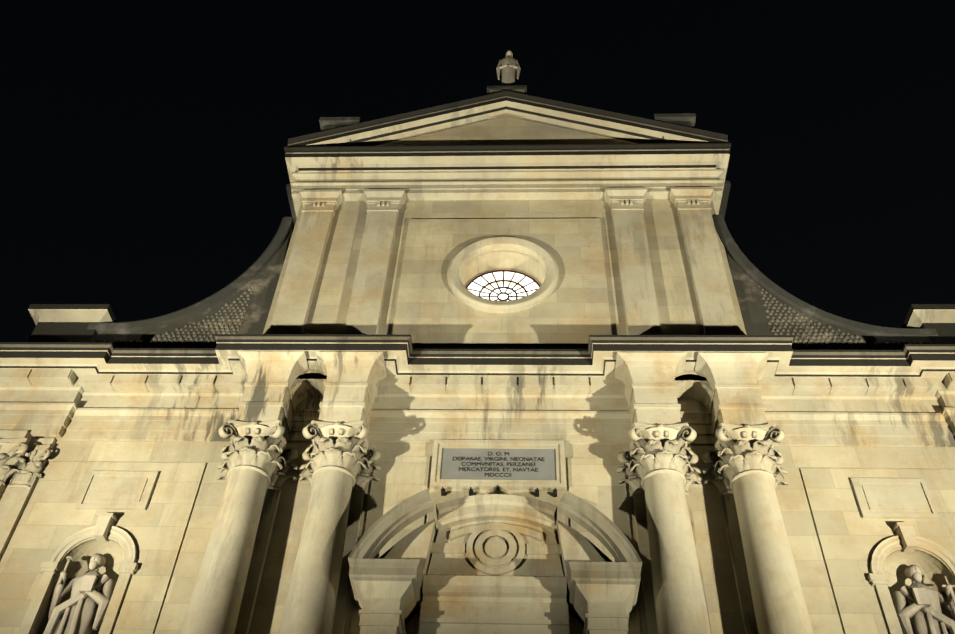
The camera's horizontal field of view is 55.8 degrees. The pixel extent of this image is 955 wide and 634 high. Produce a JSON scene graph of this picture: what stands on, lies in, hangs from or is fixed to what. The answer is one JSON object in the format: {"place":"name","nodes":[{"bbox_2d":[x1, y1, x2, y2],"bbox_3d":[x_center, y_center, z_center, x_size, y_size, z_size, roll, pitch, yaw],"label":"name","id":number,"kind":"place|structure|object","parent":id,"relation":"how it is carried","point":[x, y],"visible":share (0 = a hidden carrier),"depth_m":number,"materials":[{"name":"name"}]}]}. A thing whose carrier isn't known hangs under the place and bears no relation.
{"place":"outdoors","nodes":[
{"label":"outdoors","id":0,"kind":"place"},
{"bbox_2d":[0,462,205,633],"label":"wall panel","id":1,"kind":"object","parent":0,"point":[155,530],"depth_m":13.89,"materials":[{"name":"beige stone"}]},
{"bbox_2d":[349,456,429,633],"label":"wall","id":2,"kind":"structure","parent":0,"point":[402,478],"depth_m":14.29,"materials":[{"name":"beige stone"}]},
{"bbox_2d":[0,0,954,341],"label":"sky","id":3,"kind":"structure","parent":0,"point":[144,171],"materials":[{"name":"black"}]},
{"bbox_2d":[441,487,556,496],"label":"brackets","id":4,"kind":"object","parent":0,"point":[471,492],"visible":0.98,"depth_m":14.12,"materials":[{"name":"beige stone"}]},
{"bbox_2d":[567,458,640,633],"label":"wall","id":5,"kind":"structure","parent":0,"point":[595,483],"depth_m":14.11,"materials":[{"name":"beige stone"}]},
{"bbox_2d":[800,468,954,633],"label":"wall panel","id":6,"kind":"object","parent":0,"point":[850,539],"depth_m":13.47,"materials":[{"name":"beige stone"}]},
{"bbox_3d":[1.024,15.839,28.748,17.200,16.700,37.000,0,-46,3],"label":"nave","id":7,"kind":"object","parent":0,"visible":0},
{"bbox_2d":[286,180,730,225],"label":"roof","id":8,"kind":"structure","parent":7,"relation":"on","point":[725,196],"depth_m":21.40,"materials":[{"name":"stone"}]},
{"label":"ground","id":9,"kind":"structure","parent":0,"visible":0},
{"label":"terrace","id":10,"kind":"structure","parent":9,"relation":"on","visible":0},
{"bbox_2d":[0,436,954,633],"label":"wall","id":11,"kind":"structure","parent":10,"relation":"on","point":[723,604],"depth_m":13.86,"materials":[{"name":"stone"}]},
{"bbox_2d":[0,438,52,488],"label":"corner capitals","id":12,"kind":"object","parent":11,"relation":"attached to","point":[8,445],"visible":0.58,"depth_m":14.88,"materials":[{"name":"stone"}]},
{"bbox_2d":[0,430,55,559],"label":"corner pilasters","id":13,"kind":"object","parent":11,"relation":"attached to","point":[13,501],"visible":0.57,"depth_m":14.36,"materials":[{"name":"stone"}]},
{"bbox_2d":[0,369,954,446],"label":"frieze","id":14,"kind":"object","parent":11,"relation":"attached to","point":[63,404],"depth_m":15.30,"materials":[{"name":"stone"}]},
{"bbox_2d":[0,334,954,381],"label":"cornice","id":15,"kind":"structure","parent":14,"relation":"on","point":[403,357],"depth_m":15.46,"materials":[{"name":"stone"}]},
{"bbox_2d":[17,471,954,633],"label":"bay trim","id":16,"kind":"structure","parent":11,"relation":"attached to","point":[893,498],"depth_m":13.70,"materials":[{"name":"beige stone"}]},
{"bbox_2d":[430,439,565,490],"bbox_3d":[0.336,2.388,14.551,2.140,0.920,0.130,0,-46,3],"label":"plaque frame","id":17,"kind":"object","parent":11,"relation":"attached to","point":[438,483],"visible":0.94,"depth_m":14.39,"materials":[{"name":"beige stone"}]},
{"bbox_2d":[440,448,556,479],"bbox_3d":[0.337,2.399,14.562,1.860,0.640,0.060,0,-46,3],"label":"plaque","id":18,"kind":"object","parent":17,"relation":"in","point":[450,466],"visible":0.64,"depth_m":14.54,"materials":[{"name":"stone"}]},
{"bbox_2d":[453,452,544,476],"bbox_3d":[0.338,2.374,14.539,1.485,0.494,0.008,0,-46,3],"label":"inscription","id":19,"kind":"object","parent":18,"relation":"attached to","point":[497,464],"visible":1,"depth_m":14.54,"materials":[{"name":"grey paint"}]},
{"bbox_2d":[43,553,954,633],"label":"statues","id":20,"kind":"object","parent":11,"relation":"attached to","point":[917,606],"visible":0.98,"depth_m":12.91,"materials":[{"name":"stone"}]},
{"bbox_2d":[263,199,746,348],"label":"wall","id":21,"kind":"structure","parent":11,"relation":"on","point":[677,308],"depth_m":18.44,"materials":[{"name":"stone"}]},
{"bbox_2d":[392,218,611,346],"bbox_3d":[0.501,-0.767,17.867,4.060,3.720,0.100,0,-46,3],"label":"wall panel","id":22,"kind":"object","parent":21,"relation":"attached to","point":[571,310],"visible":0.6,"depth_m":17.50,"materials":[{"name":"stone"}]},
{"bbox_2d":[447,236,558,312],"bbox_3d":[0.498,-0.882,17.813,2.200,2.200,0.140,0,-46,3],"label":"round window surround","id":23,"kind":"object","parent":22,"relation":"attached to","point":[461,292],"visible":1,"depth_m":17.64,"materials":[{"name":"stone"}]},
{"bbox_2d":[465,268,541,286],"bbox_3d":[0.521,-0.401,18.272,1.800,1.800,0.070,0,-46,3],"label":"window frame","id":24,"kind":"object","parent":21,"relation":"attached to","point":[533,277],"visible":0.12,"depth_m":18.75,"materials":[{"name":"beige stone"}]},
{"bbox_2d":[466,270,539,300],"bbox_3d":[0.520,-0.412,18.262,1.710,1.710,0.032,0,-46,3],"label":"window grille","id":25,"kind":"object","parent":24,"relation":"in","point":[499,288],"visible":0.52,"depth_m":18.48,"materials":[{"name":"black metal"}]},
{"bbox_2d":[468,272,538,300],"bbox_3d":[0.521,-0.390,18.282,1.660,1.660,0.001,0,-46,3],"label":"window glass","id":26,"kind":"object","parent":25,"relation":"in","point":[489,278],"visible":0.23,"depth_m":18.56,"materials":[{"name":"white glass"}]},
{"bbox_2d":[268,187,739,334],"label":"pilasters","id":27,"kind":"object","parent":21,"relation":"attached to","point":[717,314],"visible":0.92,"depth_m":18.08,"materials":[{"name":"stone"}]},
{"bbox_2d":[290,169,723,216],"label":"entablature","id":28,"kind":"structure","parent":21,"relation":"attached to","point":[515,185],"depth_m":19.86,"materials":[{"name":"stone"}]},
{"bbox_2d":[284,91,731,208],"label":"pediment","id":29,"kind":"structure","parent":28,"relation":"on","point":[676,147],"depth_m":20.24,"materials":[{"name":"beige stone"}]},
{"bbox_2d":[488,90,524,119],"bbox_3d":[0.726,-4.989,22.403,0.880,1.320,0.720,0,-46,3],"label":"apex pedestal","id":30,"kind":"object","parent":29,"relation":"on","point":[506,114],"visible":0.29,"depth_m":21.79,"materials":[{"name":"beige stone"}]},
{"bbox_2d":[487,85,526,94],"bbox_3d":[0.751,-5.490,22.905,1.000,0.100,0.810,0,-46,3],"label":"statue pedestal","id":31,"kind":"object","parent":30,"relation":"on","point":[520,87],"depth_m":22.62,"materials":[{"name":"beige stone"}]},
{"bbox_2d":[496,50,520,85],"bbox_3d":[0.812,-6.384,23.722,0.658,2.319,0.428,0,-46,3],"label":"apex bust","id":32,"kind":"object","parent":31,"relation":"on","point":[508,67],"visible":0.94,"depth_m":23.66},
{"bbox_2d":[376,116,637,145],"bbox_3d":[0.664,-4.077,21.141,8.920,1.834,0.350,0,-46,3],"label":"tympanum","id":33,"kind":"object","parent":29,"relation":"on","point":[505,130],"visible":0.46,"depth_m":21.04,"materials":[{"name":"stone"}]},
{"bbox_2d":[319,113,695,141],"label":"roof pedestals","id":34,"kind":"object","parent":29,"relation":"on","point":[681,119],"visible":0.25,"depth_m":20.96,"materials":[{"name":"beige stone"}]},
{"bbox_2d":[93,224,928,349],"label":"volute plates","id":35,"kind":"object","parent":21,"relation":"attached to","point":[265,280],"visible":0.25,"depth_m":17.20,"materials":[{"name":"beige stone"}]},
{"bbox_2d":[92,285,928,349],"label":"volute scales","id":36,"kind":"object","parent":35,"relation":"attached to","point":[869,346],"visible":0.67,"depth_m":16.93,"materials":[{"name":"beige stone"}]},
{"bbox_2d":[87,215,937,340],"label":"volute rims","id":37,"kind":"object","parent":35,"relation":"attached to","point":[749,269],"visible":0.9,"depth_m":17.33,"materials":[{"name":"beige stone"}]},
{"bbox_3d":[0.444,0.983,16.733,18.000,1.100,0.800,0,-46,3],"label":"attic parapet","id":38,"kind":"object","parent":11,"relation":"on","visible":0},
{"bbox_2d":[27,304,954,343],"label":"corner pedestals","id":39,"kind":"object","parent":38,"relation":"on","point":[62,322],"visible":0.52,"depth_m":17.12,"materials":[{"name":"stone"}]},
{"bbox_2d":[353,494,635,633],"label":"portal","id":40,"kind":"object","parent":10,"relation":"on","point":[494,563],"visible":1,"depth_m":12.58,"materials":[{"name":"stone"}]},
{"bbox_2d":[348,489,641,613],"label":"portal cornices","id":41,"kind":"object","parent":40,"relation":"attached to","point":[601,527],"visible":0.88,"depth_m":12.45,"materials":[{"name":"beige stone"}]},
{"bbox_2d":[234,351,781,633],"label":"entablature blocks","id":42,"kind":"structure","parent":10,"relation":"on","point":[721,387],"depth_m":14.70,"materials":[{"name":"stone"}]},
{"bbox_2d":[180,420,813,633],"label":"columns","id":43,"kind":"structure","parent":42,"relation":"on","point":[779,603],"depth_m":12.73,"materials":[{"name":"stone"}]},
{"bbox_2d":[0,423,787,492],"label":"column capitals","id":44,"kind":"object","parent":43,"relation":"attached to","point":[732,460],"visible":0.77,"depth_m":14.07,"materials":[{"name":"stone"}]}
]}

